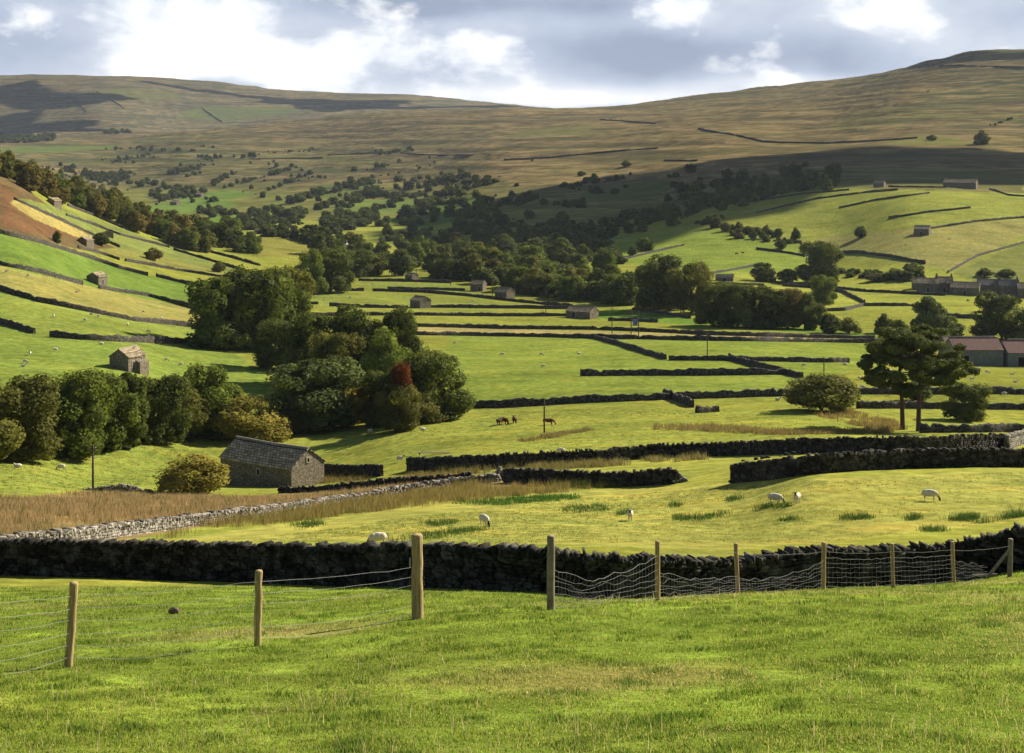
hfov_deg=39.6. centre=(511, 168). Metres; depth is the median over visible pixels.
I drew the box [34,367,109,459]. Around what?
broadleaf tree
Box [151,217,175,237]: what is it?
wood tree
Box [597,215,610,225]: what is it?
wood tree
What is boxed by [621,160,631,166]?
broadleaf tree
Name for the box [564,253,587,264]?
wood tree
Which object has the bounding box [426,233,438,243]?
wood tree
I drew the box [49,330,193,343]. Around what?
dry stone wall
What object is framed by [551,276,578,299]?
wood tree
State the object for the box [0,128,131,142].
conifer plantation
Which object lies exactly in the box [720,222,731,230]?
wood tree
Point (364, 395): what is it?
broadleaf tree
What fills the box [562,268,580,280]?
wood tree
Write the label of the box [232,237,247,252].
wood tree
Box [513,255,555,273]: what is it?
wood tree
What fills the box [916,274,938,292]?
stone house
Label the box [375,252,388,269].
wood tree
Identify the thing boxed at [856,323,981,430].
pine tree
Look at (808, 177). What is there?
wood tree
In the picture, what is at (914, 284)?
stone house
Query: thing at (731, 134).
dry stone wall
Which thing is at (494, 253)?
wood tree
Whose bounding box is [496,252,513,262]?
wood tree
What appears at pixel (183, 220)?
wood tree
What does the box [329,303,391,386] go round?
broadleaf tree
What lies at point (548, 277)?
wood tree
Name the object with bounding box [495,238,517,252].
wood tree
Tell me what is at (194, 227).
wood tree
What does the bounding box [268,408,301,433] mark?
broadleaf tree
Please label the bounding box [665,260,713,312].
broadleaf tree
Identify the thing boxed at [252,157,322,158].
dry stone wall
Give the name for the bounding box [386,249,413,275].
wood tree
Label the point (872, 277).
broadleaf tree
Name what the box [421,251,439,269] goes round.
wood tree
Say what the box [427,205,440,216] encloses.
wood tree
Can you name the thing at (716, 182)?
wood tree
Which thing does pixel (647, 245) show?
broadleaf tree
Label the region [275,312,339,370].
broadleaf tree
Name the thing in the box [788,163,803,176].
wood tree
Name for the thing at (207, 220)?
wood tree
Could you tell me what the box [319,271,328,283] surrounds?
bush
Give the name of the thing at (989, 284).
stone house
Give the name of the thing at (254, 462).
field barn
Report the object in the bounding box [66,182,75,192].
wood tree
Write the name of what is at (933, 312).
broadleaf tree
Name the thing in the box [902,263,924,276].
broadleaf tree
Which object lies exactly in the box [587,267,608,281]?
wood tree
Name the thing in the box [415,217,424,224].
wood tree
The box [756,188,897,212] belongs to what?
dry stone wall
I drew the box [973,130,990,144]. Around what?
broadleaf tree
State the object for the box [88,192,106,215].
wood tree
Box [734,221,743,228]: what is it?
wood tree
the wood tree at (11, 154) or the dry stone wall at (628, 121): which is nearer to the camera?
the wood tree at (11, 154)
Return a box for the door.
[132,360,134,370]
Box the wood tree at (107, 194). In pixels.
[94,188,119,200]
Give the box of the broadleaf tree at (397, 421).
[373,383,421,432]
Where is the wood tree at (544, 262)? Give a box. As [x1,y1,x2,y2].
[538,260,555,272]
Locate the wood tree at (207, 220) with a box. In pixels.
[200,218,212,225]
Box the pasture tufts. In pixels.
[0,409,1023,542]
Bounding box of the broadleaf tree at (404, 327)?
[367,304,423,356]
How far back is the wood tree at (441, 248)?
840.40 m
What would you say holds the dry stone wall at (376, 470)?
on the ground at (954, 109)
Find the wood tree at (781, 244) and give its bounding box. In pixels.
[774,239,786,248]
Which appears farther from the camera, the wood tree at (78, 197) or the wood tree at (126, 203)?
the wood tree at (126, 203)
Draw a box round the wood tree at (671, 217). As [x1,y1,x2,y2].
[664,209,680,225]
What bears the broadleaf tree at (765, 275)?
on the ground at (954, 109)
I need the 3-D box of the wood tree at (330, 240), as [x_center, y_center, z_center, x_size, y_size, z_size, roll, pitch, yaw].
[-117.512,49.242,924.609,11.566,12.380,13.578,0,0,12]
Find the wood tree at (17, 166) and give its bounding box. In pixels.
[13,162,34,179]
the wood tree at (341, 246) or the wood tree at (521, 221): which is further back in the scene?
the wood tree at (521, 221)
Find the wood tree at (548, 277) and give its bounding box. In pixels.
[538,271,557,293]
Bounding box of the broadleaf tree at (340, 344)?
[307,330,366,390]
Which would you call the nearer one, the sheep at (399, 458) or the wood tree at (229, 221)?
the sheep at (399, 458)
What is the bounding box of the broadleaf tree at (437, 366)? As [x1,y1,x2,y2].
[400,346,476,417]
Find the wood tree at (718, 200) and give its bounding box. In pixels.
[713,197,727,208]
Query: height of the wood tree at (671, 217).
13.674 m
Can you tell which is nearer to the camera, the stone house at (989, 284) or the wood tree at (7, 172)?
the stone house at (989, 284)
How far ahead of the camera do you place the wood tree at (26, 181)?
692.18 m
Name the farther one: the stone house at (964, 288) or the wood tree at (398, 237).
the wood tree at (398, 237)
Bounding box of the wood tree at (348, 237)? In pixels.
[335,231,359,243]
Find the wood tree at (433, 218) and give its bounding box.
[430,213,437,221]
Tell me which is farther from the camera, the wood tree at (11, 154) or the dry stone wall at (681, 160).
the dry stone wall at (681, 160)
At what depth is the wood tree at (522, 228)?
1178.88 m
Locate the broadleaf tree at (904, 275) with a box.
[893,270,915,280]
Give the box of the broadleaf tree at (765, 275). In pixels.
[749,262,776,281]
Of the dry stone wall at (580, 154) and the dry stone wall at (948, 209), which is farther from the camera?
the dry stone wall at (580, 154)
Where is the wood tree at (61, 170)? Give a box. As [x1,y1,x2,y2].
[58,168,64,174]
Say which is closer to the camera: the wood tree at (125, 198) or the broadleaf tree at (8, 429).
the broadleaf tree at (8, 429)
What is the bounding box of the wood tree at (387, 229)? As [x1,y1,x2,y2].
[381,223,393,234]
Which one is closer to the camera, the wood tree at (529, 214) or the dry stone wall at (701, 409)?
the dry stone wall at (701, 409)
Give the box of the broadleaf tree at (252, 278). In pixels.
[215,264,296,347]
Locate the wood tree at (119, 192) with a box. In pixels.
[104,187,123,196]
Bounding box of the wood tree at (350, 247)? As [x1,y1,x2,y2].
[345,243,357,251]
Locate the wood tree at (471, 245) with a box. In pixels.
[464,244,480,254]
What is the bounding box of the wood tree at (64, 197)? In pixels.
[55,187,71,203]
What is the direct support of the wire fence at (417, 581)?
on the ground at (954, 109)
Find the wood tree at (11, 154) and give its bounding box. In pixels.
[2,149,15,160]
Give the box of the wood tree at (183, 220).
[174,214,192,231]
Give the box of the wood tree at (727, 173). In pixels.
[721,168,733,176]
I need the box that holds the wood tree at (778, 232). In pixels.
[773,228,782,236]
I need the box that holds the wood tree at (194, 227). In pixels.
[185,225,199,235]
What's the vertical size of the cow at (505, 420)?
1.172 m
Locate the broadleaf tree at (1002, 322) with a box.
[968,290,1023,339]
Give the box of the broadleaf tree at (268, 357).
[247,318,303,368]
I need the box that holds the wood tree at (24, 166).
[15,163,42,181]
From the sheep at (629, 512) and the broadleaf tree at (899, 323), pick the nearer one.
the sheep at (629, 512)
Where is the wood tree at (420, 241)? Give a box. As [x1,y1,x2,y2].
[412,235,429,252]
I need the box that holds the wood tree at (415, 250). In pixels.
[406,241,426,261]
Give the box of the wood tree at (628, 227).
[623,222,636,233]
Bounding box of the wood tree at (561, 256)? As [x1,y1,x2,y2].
[553,249,569,263]
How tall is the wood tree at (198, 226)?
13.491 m
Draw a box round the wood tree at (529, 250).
[513,245,545,261]
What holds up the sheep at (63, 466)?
on the ground at (954, 109)
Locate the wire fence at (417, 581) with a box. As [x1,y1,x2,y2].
[1,533,423,675]
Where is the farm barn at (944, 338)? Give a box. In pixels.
[938,336,994,353]
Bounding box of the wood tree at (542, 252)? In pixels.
[529,245,546,256]
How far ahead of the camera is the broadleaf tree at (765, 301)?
504.13 m
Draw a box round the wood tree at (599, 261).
[591,248,617,270]
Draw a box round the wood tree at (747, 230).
[743,226,754,233]
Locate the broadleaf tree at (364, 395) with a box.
[354,385,377,422]
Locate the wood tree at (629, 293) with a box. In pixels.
[606,275,641,305]
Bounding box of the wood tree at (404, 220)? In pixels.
[398,216,408,224]
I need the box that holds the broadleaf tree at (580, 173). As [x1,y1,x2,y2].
[577,171,586,175]
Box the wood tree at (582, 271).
[572,267,588,280]
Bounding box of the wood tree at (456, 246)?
[451,240,465,254]
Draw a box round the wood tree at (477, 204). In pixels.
[471,199,483,212]
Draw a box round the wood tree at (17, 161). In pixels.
[12,159,24,168]
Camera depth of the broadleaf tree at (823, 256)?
742.75 m
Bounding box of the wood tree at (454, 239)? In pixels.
[451,237,460,247]
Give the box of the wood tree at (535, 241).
[527,238,543,250]
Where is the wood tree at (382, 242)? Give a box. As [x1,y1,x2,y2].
[375,240,386,248]
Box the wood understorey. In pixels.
[5,162,1022,303]
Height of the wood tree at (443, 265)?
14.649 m
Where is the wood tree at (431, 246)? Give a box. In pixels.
[420,241,437,261]
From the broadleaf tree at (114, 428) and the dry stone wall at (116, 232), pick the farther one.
the dry stone wall at (116, 232)
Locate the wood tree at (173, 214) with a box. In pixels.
[164,209,179,221]
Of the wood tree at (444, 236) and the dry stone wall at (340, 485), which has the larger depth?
the wood tree at (444, 236)
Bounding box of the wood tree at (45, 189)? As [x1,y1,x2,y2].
[36,169,60,196]
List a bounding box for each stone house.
[873,180,885,186]
[911,278,916,289]
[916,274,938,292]
[935,273,952,291]
[950,279,980,295]
[977,276,998,294]
[998,276,1017,295]
[1016,279,1023,297]
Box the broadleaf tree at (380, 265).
[359,254,387,275]
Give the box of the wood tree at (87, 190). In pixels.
[70,186,97,211]
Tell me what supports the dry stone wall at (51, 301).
on the ground at (954, 109)
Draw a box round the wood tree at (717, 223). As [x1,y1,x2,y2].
[707,216,722,227]
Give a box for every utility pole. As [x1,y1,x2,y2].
[87,445,98,490]
[543,400,544,432]
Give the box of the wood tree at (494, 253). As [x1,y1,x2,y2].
[487,249,505,261]
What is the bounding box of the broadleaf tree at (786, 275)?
[776,269,797,281]
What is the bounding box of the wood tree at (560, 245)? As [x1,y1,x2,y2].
[542,237,577,260]
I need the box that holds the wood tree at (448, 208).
[444,203,455,213]
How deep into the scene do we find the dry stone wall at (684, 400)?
277.12 m
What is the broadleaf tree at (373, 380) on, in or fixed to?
on the ground at (954, 109)
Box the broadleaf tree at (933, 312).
[909,296,951,336]
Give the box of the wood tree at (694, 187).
[687,183,703,191]
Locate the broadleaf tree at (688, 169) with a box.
[684,163,696,172]
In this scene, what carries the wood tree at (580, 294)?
on the ground at (954, 109)
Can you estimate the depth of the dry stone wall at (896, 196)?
1005.62 m
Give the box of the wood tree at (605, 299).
[597,274,623,304]
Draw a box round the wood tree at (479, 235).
[470,229,486,242]
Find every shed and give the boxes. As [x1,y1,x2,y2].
[715,274,733,281]
[944,337,1003,365]
[1000,340,1023,366]
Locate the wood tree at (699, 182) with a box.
[692,179,703,186]
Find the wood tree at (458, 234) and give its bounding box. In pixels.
[449,232,466,242]
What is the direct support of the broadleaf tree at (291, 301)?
on the ground at (954, 109)
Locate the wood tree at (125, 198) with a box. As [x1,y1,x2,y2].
[120,196,132,205]
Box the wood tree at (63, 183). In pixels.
[46,173,70,196]
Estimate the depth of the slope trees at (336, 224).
1755.92 m
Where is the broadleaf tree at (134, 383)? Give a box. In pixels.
[110,371,150,444]
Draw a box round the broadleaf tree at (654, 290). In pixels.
[633,253,683,310]
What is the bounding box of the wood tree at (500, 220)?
[495,213,509,226]
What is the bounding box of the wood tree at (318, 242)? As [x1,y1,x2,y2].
[307,234,326,253]
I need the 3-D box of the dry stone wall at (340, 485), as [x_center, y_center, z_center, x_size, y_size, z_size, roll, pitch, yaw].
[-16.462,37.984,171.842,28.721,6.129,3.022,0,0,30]
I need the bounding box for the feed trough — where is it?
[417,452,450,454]
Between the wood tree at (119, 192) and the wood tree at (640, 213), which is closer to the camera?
the wood tree at (119, 192)
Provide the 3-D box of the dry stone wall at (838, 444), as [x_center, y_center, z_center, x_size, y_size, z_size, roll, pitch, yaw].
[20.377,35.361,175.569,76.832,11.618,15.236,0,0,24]
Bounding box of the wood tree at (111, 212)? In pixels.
[101,199,119,219]
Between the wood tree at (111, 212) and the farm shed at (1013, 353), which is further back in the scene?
the wood tree at (111, 212)
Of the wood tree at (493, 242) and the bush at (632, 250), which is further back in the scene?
the wood tree at (493, 242)
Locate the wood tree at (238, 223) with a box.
[216,215,241,230]
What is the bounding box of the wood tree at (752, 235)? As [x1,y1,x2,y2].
[748,231,757,238]
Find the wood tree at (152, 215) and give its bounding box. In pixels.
[144,211,162,226]
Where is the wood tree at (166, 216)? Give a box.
[162,214,170,220]
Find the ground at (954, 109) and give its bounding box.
[0,49,1023,752]
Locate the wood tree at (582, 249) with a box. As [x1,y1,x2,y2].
[575,244,592,260]
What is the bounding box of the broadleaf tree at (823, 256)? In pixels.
[794,240,844,282]
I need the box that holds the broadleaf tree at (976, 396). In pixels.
[939,382,993,421]
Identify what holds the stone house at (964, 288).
on the ground at (954, 109)
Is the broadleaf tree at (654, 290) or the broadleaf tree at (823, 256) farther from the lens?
the broadleaf tree at (823, 256)
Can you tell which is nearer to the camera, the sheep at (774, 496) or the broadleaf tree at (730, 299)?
the sheep at (774, 496)
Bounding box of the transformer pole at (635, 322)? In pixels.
[630,310,638,335]
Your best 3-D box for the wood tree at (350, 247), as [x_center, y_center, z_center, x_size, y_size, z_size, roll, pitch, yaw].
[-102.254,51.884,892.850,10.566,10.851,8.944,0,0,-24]
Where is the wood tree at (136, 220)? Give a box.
[127,211,147,231]
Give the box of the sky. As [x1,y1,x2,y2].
[0,0,1023,107]
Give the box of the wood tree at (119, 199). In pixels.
[108,191,123,202]
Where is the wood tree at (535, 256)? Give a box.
[521,254,539,263]
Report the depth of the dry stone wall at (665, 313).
565.44 m
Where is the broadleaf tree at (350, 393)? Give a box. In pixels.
[340,378,359,425]
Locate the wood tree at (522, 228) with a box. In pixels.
[517,223,533,234]
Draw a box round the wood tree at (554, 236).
[550,232,563,240]
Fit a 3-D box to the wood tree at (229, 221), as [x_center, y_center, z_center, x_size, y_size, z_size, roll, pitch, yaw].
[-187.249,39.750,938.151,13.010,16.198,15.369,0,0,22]
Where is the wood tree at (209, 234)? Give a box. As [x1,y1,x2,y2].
[200,229,217,246]
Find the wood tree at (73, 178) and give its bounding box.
[66,175,88,185]
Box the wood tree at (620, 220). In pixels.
[614,213,627,226]
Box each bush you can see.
[92,232,110,245]
[143,247,163,259]
[152,452,230,494]
[211,262,225,271]
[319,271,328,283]
[627,246,636,255]
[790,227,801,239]
[819,312,841,333]
[838,317,862,333]
[854,226,866,237]
[882,268,900,279]
[905,381,933,400]
[926,134,937,140]
[947,315,965,335]
[975,268,994,276]
[994,269,1016,276]
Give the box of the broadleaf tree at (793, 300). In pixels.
[765,287,812,328]
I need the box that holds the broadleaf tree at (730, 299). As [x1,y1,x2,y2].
[710,281,761,327]
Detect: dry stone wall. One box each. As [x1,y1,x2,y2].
[0,229,147,275]
[0,260,82,284]
[0,285,192,326]
[0,317,35,333]
[0,473,501,540]
[0,522,1023,599]
[14,197,119,247]
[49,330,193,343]
[66,213,169,247]
[67,203,123,228]
[77,245,119,259]
[98,285,190,307]
[125,258,221,276]
[156,273,201,286]
[173,247,242,268]
[211,250,260,265]
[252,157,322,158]
[277,471,471,493]
[312,312,565,315]
[324,463,383,476]
[328,152,386,155]
[329,302,407,307]
[348,287,363,290]
[358,278,449,282]
[372,288,572,305]
[387,286,464,290]
[400,152,472,155]
[406,432,1005,470]
[416,323,874,338]
[416,331,882,342]
[431,304,568,308]
[454,386,1023,407]
[502,467,679,486]
[504,147,657,159]
[580,367,785,375]
[593,334,666,359]
[600,119,655,123]
[608,317,657,322]
[625,244,683,258]
[632,307,690,318]
[662,388,693,407]
[664,159,696,160]
[669,355,849,362]
[695,405,719,412]
[697,128,763,141]
[709,264,753,273]
[712,281,763,285]
[728,353,803,377]
[728,446,1023,483]
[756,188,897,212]
[756,247,804,255]
[760,188,848,200]
[764,137,917,143]
[775,281,944,295]
[783,283,864,302]
[825,302,913,310]
[839,192,929,207]
[841,250,925,263]
[856,400,1023,409]
[888,185,944,187]
[888,206,970,218]
[919,422,1023,432]
[921,64,1023,67]
[931,216,1023,228]
[943,313,975,318]
[947,241,1023,272]
[989,188,1023,196]
[1004,429,1023,448]
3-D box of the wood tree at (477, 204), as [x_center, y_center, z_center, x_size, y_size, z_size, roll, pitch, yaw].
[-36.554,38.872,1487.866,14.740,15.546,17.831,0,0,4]
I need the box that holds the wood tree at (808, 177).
[801,173,817,185]
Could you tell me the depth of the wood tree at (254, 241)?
861.98 m
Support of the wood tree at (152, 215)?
on the ground at (954, 109)
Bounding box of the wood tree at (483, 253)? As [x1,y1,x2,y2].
[476,245,490,258]
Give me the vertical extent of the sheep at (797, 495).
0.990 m
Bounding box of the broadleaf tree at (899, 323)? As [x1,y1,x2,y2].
[886,319,908,328]
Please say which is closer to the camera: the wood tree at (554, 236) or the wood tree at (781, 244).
the wood tree at (781, 244)
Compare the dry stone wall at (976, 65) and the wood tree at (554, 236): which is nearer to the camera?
the wood tree at (554, 236)
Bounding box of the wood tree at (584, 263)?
[574,256,592,272]
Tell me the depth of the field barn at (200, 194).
2104.83 m
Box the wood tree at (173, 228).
[164,223,180,244]
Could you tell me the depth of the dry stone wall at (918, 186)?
1063.48 m
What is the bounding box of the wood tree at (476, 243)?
[469,241,497,251]
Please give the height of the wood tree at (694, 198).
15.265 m
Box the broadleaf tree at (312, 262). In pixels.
[294,248,328,293]
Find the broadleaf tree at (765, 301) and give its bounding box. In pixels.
[740,285,787,328]
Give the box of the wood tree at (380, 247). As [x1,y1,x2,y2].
[372,243,390,259]
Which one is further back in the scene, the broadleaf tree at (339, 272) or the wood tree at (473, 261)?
the wood tree at (473, 261)
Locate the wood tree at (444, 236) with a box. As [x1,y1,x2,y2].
[437,229,450,243]
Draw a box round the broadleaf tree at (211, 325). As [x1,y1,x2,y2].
[183,276,263,349]
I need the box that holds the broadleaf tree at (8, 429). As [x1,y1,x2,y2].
[0,379,25,459]
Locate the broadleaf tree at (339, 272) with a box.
[306,247,355,292]
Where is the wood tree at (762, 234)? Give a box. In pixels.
[759,231,766,238]
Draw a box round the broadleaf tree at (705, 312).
[693,281,735,325]
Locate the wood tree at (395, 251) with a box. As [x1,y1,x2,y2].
[389,248,408,258]
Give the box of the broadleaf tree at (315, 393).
[259,355,365,432]
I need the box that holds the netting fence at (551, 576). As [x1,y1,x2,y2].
[547,535,1012,609]
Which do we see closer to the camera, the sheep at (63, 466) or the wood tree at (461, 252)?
the sheep at (63, 466)
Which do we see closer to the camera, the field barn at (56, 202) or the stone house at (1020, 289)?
the stone house at (1020, 289)
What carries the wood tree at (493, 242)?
on the ground at (954, 109)
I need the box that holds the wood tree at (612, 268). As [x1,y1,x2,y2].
[604,263,620,274]
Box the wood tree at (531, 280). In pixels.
[519,267,545,295]
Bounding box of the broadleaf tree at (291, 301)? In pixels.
[251,267,313,348]
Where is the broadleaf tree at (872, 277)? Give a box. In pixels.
[864,273,885,281]
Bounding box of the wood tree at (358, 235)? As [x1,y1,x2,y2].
[349,233,366,248]
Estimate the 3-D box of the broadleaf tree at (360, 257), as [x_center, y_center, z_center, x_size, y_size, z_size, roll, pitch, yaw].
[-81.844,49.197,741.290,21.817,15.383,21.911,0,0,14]
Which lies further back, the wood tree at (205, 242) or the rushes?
the wood tree at (205, 242)
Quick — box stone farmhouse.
[943,177,977,188]
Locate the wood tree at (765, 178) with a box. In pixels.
[758,173,771,184]
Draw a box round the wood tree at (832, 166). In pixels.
[821,163,842,177]
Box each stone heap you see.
[82,483,154,492]
[495,466,502,479]
[673,473,687,482]
[741,450,815,461]
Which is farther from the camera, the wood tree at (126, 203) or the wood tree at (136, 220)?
the wood tree at (126, 203)
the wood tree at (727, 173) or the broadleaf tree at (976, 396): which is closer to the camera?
the broadleaf tree at (976, 396)
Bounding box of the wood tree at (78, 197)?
[68,189,86,207]
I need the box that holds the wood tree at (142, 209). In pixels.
[133,201,150,214]
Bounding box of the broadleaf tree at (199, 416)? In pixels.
[175,388,211,436]
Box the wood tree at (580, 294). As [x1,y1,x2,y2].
[564,276,594,300]
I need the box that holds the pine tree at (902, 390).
[860,341,941,429]
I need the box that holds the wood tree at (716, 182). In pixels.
[712,178,723,186]
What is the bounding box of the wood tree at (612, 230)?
[606,224,618,237]
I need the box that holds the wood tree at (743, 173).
[736,168,749,179]
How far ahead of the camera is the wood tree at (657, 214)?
1168.38 m
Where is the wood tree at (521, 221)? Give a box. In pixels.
[516,219,524,229]
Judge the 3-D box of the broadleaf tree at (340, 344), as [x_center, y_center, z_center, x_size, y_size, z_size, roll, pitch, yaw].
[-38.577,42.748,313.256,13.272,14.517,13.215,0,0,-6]
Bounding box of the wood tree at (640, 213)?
[635,210,645,218]
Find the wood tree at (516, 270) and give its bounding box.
[501,264,528,291]
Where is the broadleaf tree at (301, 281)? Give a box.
[272,265,315,319]
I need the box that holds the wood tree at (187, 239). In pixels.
[169,227,199,249]
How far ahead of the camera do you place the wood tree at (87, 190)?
795.82 m
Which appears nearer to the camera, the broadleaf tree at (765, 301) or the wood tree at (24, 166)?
the broadleaf tree at (765, 301)
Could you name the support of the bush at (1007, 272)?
on the ground at (954, 109)
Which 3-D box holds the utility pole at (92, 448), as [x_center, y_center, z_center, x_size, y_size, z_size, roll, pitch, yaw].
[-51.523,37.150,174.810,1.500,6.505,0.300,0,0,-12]
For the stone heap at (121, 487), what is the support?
on the ground at (954, 109)
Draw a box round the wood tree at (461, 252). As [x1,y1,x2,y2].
[451,246,477,260]
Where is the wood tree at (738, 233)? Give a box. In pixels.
[734,228,742,237]
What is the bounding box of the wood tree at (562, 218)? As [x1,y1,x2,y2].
[555,211,569,223]
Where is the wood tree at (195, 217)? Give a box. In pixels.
[189,214,209,222]
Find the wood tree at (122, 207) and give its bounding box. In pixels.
[115,202,133,214]
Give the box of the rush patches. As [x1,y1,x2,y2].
[289,492,1023,540]
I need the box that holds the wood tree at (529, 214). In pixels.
[523,209,535,218]
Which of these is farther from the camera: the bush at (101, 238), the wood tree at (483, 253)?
the wood tree at (483, 253)
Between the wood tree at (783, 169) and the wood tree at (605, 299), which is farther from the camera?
the wood tree at (783, 169)
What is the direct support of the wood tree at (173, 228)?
on the ground at (954, 109)
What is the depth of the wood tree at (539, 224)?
1181.61 m
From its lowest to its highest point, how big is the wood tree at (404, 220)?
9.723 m
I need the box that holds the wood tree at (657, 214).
[651,206,664,221]
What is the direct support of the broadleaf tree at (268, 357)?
on the ground at (954, 109)
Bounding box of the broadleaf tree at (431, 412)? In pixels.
[412,388,448,424]
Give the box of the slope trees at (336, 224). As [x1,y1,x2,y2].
[58,89,1019,243]
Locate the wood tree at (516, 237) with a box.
[510,232,522,244]
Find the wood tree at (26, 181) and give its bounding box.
[15,166,43,191]
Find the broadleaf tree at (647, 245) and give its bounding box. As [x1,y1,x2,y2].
[634,237,654,250]
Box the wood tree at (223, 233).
[200,221,233,246]
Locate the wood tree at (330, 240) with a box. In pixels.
[325,235,336,247]
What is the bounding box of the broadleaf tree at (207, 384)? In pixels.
[183,362,244,432]
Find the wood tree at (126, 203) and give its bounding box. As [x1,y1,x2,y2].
[123,201,133,207]
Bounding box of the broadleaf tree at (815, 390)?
[782,373,861,410]
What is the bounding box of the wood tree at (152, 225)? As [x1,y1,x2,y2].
[142,217,157,232]
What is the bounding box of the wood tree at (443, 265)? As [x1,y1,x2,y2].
[430,252,461,279]
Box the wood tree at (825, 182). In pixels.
[818,174,833,189]
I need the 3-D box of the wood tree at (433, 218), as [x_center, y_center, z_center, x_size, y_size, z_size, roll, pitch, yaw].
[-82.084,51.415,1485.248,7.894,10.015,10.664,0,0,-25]
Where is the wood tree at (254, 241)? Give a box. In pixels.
[244,231,263,253]
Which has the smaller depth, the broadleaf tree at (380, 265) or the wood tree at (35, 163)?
the broadleaf tree at (380, 265)
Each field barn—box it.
[46,197,61,210]
[77,236,94,249]
[86,271,107,285]
[104,230,113,237]
[108,344,148,374]
[170,200,180,204]
[195,192,204,196]
[218,436,325,486]
[405,272,417,279]
[409,295,430,307]
[470,280,486,291]
[494,287,515,297]
[565,305,598,318]
[913,225,931,234]
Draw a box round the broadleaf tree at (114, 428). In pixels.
[64,370,142,446]
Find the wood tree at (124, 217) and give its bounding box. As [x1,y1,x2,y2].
[115,209,135,225]
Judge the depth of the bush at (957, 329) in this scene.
484.66 m
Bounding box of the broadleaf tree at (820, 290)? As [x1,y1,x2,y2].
[809,274,838,304]
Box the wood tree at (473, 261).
[457,252,485,274]
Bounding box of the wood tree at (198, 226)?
[192,220,209,232]
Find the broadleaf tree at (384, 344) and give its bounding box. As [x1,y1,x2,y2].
[358,327,412,384]
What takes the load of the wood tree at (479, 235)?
on the ground at (954, 109)
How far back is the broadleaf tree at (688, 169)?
1606.77 m
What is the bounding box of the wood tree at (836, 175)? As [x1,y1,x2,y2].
[827,168,840,182]
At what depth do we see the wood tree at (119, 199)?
857.44 m
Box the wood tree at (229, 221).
[221,217,240,231]
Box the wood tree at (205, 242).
[196,236,211,252]
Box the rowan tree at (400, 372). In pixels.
[384,361,413,425]
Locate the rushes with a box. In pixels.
[0,408,907,538]
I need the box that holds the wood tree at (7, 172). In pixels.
[0,152,15,177]
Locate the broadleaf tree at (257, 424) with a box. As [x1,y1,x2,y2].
[207,394,292,441]
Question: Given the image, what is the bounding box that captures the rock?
[168,607,179,613]
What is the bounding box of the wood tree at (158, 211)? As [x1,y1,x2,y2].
[154,208,163,214]
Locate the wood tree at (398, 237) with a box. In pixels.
[393,234,404,246]
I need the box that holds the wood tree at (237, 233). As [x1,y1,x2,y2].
[225,227,243,247]
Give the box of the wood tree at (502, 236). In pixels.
[496,233,514,243]
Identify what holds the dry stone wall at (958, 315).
on the ground at (954, 109)
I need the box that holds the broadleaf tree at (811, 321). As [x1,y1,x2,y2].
[789,289,827,329]
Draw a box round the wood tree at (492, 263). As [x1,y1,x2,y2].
[483,257,502,270]
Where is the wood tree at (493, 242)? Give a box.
[487,239,496,247]
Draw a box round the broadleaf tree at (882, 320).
[874,313,892,332]
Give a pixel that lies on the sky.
(535, 53)
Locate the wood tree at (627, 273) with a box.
[621,270,641,295]
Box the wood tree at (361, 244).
[351,236,373,250]
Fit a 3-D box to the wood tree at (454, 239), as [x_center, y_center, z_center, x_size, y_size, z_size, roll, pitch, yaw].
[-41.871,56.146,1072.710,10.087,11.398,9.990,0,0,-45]
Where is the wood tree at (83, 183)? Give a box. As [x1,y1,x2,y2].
[74,180,96,195]
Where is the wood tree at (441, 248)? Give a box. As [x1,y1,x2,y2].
[436,244,452,261]
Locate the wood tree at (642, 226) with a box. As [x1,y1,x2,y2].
[636,220,647,231]
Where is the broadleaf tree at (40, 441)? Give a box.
[0,372,64,462]
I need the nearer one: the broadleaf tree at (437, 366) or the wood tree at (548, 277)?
the broadleaf tree at (437, 366)
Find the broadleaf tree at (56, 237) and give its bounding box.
[52,230,61,242]
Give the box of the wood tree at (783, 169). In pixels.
[778,164,789,175]
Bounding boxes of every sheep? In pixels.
[56,464,65,470]
[367,532,386,541]
[397,455,404,461]
[479,514,489,526]
[627,509,632,520]
[768,493,784,503]
[794,492,800,503]
[921,489,940,500]
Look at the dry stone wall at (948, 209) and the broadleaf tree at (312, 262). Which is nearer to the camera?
the broadleaf tree at (312, 262)
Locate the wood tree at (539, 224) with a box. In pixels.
[534,222,543,227]
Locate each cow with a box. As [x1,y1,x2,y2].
[496,418,502,424]
[502,417,509,424]
[512,415,516,423]
[545,418,555,424]
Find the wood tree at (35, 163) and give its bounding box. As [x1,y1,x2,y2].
[26,160,39,168]
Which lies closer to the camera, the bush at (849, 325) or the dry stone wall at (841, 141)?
the bush at (849, 325)
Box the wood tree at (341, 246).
[329,238,346,254]
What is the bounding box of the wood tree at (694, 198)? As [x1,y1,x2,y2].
[687,190,704,205]
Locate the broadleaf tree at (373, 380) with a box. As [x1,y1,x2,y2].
[361,367,429,418]
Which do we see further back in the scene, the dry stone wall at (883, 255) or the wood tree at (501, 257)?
the dry stone wall at (883, 255)
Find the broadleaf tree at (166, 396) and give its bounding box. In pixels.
[129,372,193,444]
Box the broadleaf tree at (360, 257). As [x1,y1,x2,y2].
[340,249,375,276]
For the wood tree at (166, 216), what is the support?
on the ground at (954, 109)
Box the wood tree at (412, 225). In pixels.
[407,219,417,230]

